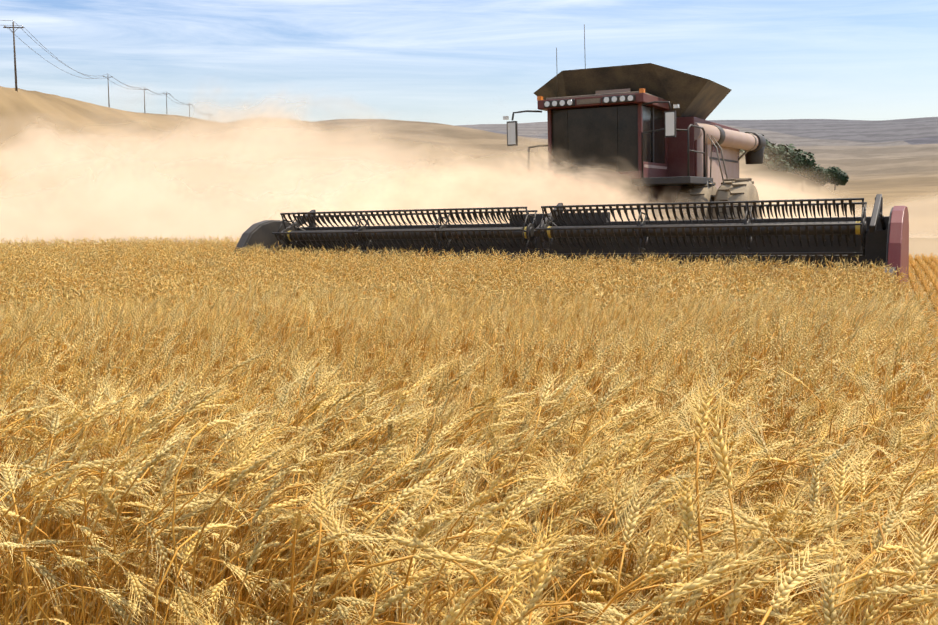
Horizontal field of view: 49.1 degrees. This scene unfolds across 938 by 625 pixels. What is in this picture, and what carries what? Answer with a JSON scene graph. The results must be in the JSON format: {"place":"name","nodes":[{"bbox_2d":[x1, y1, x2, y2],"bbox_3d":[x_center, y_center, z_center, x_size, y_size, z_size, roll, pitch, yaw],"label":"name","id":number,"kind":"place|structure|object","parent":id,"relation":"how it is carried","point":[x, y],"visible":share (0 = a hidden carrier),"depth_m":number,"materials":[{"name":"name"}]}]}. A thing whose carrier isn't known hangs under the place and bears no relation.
{"place":"outdoors","nodes":[
{"label":"outdoors","id":0,"kind":"place"},
{"bbox_2d":[0,141,427,208],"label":"dust cloud","id":1,"kind":"structure","parent":0,"point":[264,177],"depth_m":47.60,"materials":[{"name":"beige"}]},
{"bbox_2d":[0,70,480,163],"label":"cloud","id":2,"kind":"structure","parent":0,"point":[221,116],"depth_m":79.75,"materials":[{"name":"beige"}]},
{"bbox_2d":[0,106,810,192],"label":"cloud","id":3,"kind":"structure","parent":0,"point":[288,146],"depth_m":62.59,"materials":[{"name":"beige"}]},
{"bbox_2d":[0,86,937,624],"bbox_3d":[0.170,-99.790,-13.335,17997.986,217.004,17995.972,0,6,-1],"label":"terrain","id":4,"kind":"structure","parent":0,"point":[892,162],"depth_m":653.38,"materials":[{"name":"beige soil"}]},
{"bbox_2d":[3,21,23,91],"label":"utility pole","id":5,"kind":"object","parent":4,"relation":"on","point":[15,72],"depth_m":140.53,"materials":[{"name":"brown wood"}]},
{"bbox_2d":[2,20,213,117],"bbox_3d":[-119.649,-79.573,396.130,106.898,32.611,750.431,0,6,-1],"label":"power line wires","id":6,"kind":"object","parent":5,"relation":"attached to","point":[82,73],"depth_m":208.49,"materials":[{"name":"metal"}]},
{"bbox_2d":[103,76,109,107],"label":"utility pole","id":7,"kind":"object","parent":4,"relation":"on","point":[108,94],"depth_m":292.69,"materials":[{"name":"brown wood"}]},
{"bbox_2d":[8,83,501,149],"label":"dust cloud","id":8,"kind":"structure","parent":4,"relation":"on","point":[140,135],"depth_m":107.03,"materials":[{"name":"beige"}]},
{"bbox_2d":[0,122,537,246],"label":"dust cloud","id":9,"kind":"structure","parent":4,"relation":"on","point":[125,201],"depth_m":35.95,"materials":[{"name":"beige"}]},
{"bbox_2d":[0,262,937,624],"bbox_3d":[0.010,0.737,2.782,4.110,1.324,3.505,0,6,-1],"label":"wheat field","id":10,"kind":"structure","parent":4,"relation":"on","point":[700,552],"depth_m":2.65,"materials":[{"name":"plant"}]},
{"bbox_2d":[0,234,937,383],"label":"wheat field","id":11,"kind":"structure","parent":4,"relation":"on","point":[37,269],"depth_m":14.24,"materials":[{"name":"plant"}]},
{"bbox_2d":[226,24,908,292],"bbox_3d":[3.400,-3.691,23.254,12.520,5.639,13.600,1,6,26],"label":"combine harvester","id":12,"kind":"object","parent":4,"relation":"on","point":[655,127],"visible":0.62,"depth_m":20.86,"materials":[{"name":"red paint"}]},
{"bbox_2d":[739,150,766,173],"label":"tree","id":13,"kind":"object","parent":4,"relation":"on","point":[741,153],"depth_m":369.01,"materials":[{"name":"green plant"}]},
{"bbox_2d":[755,139,780,176],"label":"tree","id":14,"kind":"object","parent":4,"relation":"on","point":[769,162],"depth_m":371.00,"materials":[{"name":"green plant"}]},
{"bbox_2d":[745,132,794,176],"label":"tree","id":15,"kind":"object","parent":4,"relation":"on","point":[783,147],"depth_m":373.29,"materials":[{"name":"green plant"}]},
{"bbox_2d":[775,144,801,165],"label":"tree","id":16,"kind":"object","parent":4,"relation":"on","point":[782,155],"depth_m":381.86,"materials":[{"name":"green plant"}]},
{"bbox_2d":[773,149,815,180],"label":"tree","id":17,"kind":"object","parent":4,"relation":"on","point":[800,159],"depth_m":371.65,"materials":[{"name":"green plant"}]},
{"bbox_2d":[793,159,815,183],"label":"tree","id":18,"kind":"object","parent":4,"relation":"on","point":[808,175],"depth_m":374.09,"materials":[{"name":"green plant"}]},
{"bbox_2d":[805,163,830,189],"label":"tree","id":19,"kind":"object","parent":4,"relation":"on","point":[821,172],"depth_m":382.68,"materials":[{"name":"green plant"}]},
{"bbox_2d":[825,166,848,189],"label":"tree","id":20,"kind":"object","parent":4,"relation":"on","point":[838,176],"depth_m":399.15,"materials":[{"name":"green plant"}]},
{"bbox_2d":[897,252,937,591],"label":"stubble field","id":21,"kind":"structure","parent":4,"relation":"on","point":[924,263],"depth_m":18.89,"materials":[{"name":"plant"}]},
{"bbox_2d":[0,0,937,124],"label":"sky","id":22,"kind":"structure","parent":0,"point":[448,62],"materials":[{"name":"blue"}]},
{"bbox_2d":[232,131,707,246],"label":"dust cloud","id":23,"kind":"structure","parent":0,"point":[519,182],"depth_m":20.74,"materials":[{"name":"beige"}]},
{"bbox_2d":[277,137,705,220],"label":"dust cloud","id":24,"kind":"structure","parent":0,"point":[610,180],"depth_m":21.06,"materials":[{"name":"beige"}]},
{"bbox_2d":[492,139,872,218],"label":"dust cloud","id":25,"kind":"structure","parent":0,"point":[769,187],"depth_m":28.79,"materials":[{"name":"beige"}]},
{"bbox_2d":[836,191,937,237],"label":"dust cloud","id":26,"kind":"structure","parent":0,"point":[923,219],"depth_m":70.24,"materials":[{"name":"beige"}]},
{"bbox_2d":[855,210,937,257],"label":"dust cloud","id":27,"kind":"structure","parent":0,"point":[914,251],"depth_m":40.89,"materials":[{"name":"beige"}]}
]}

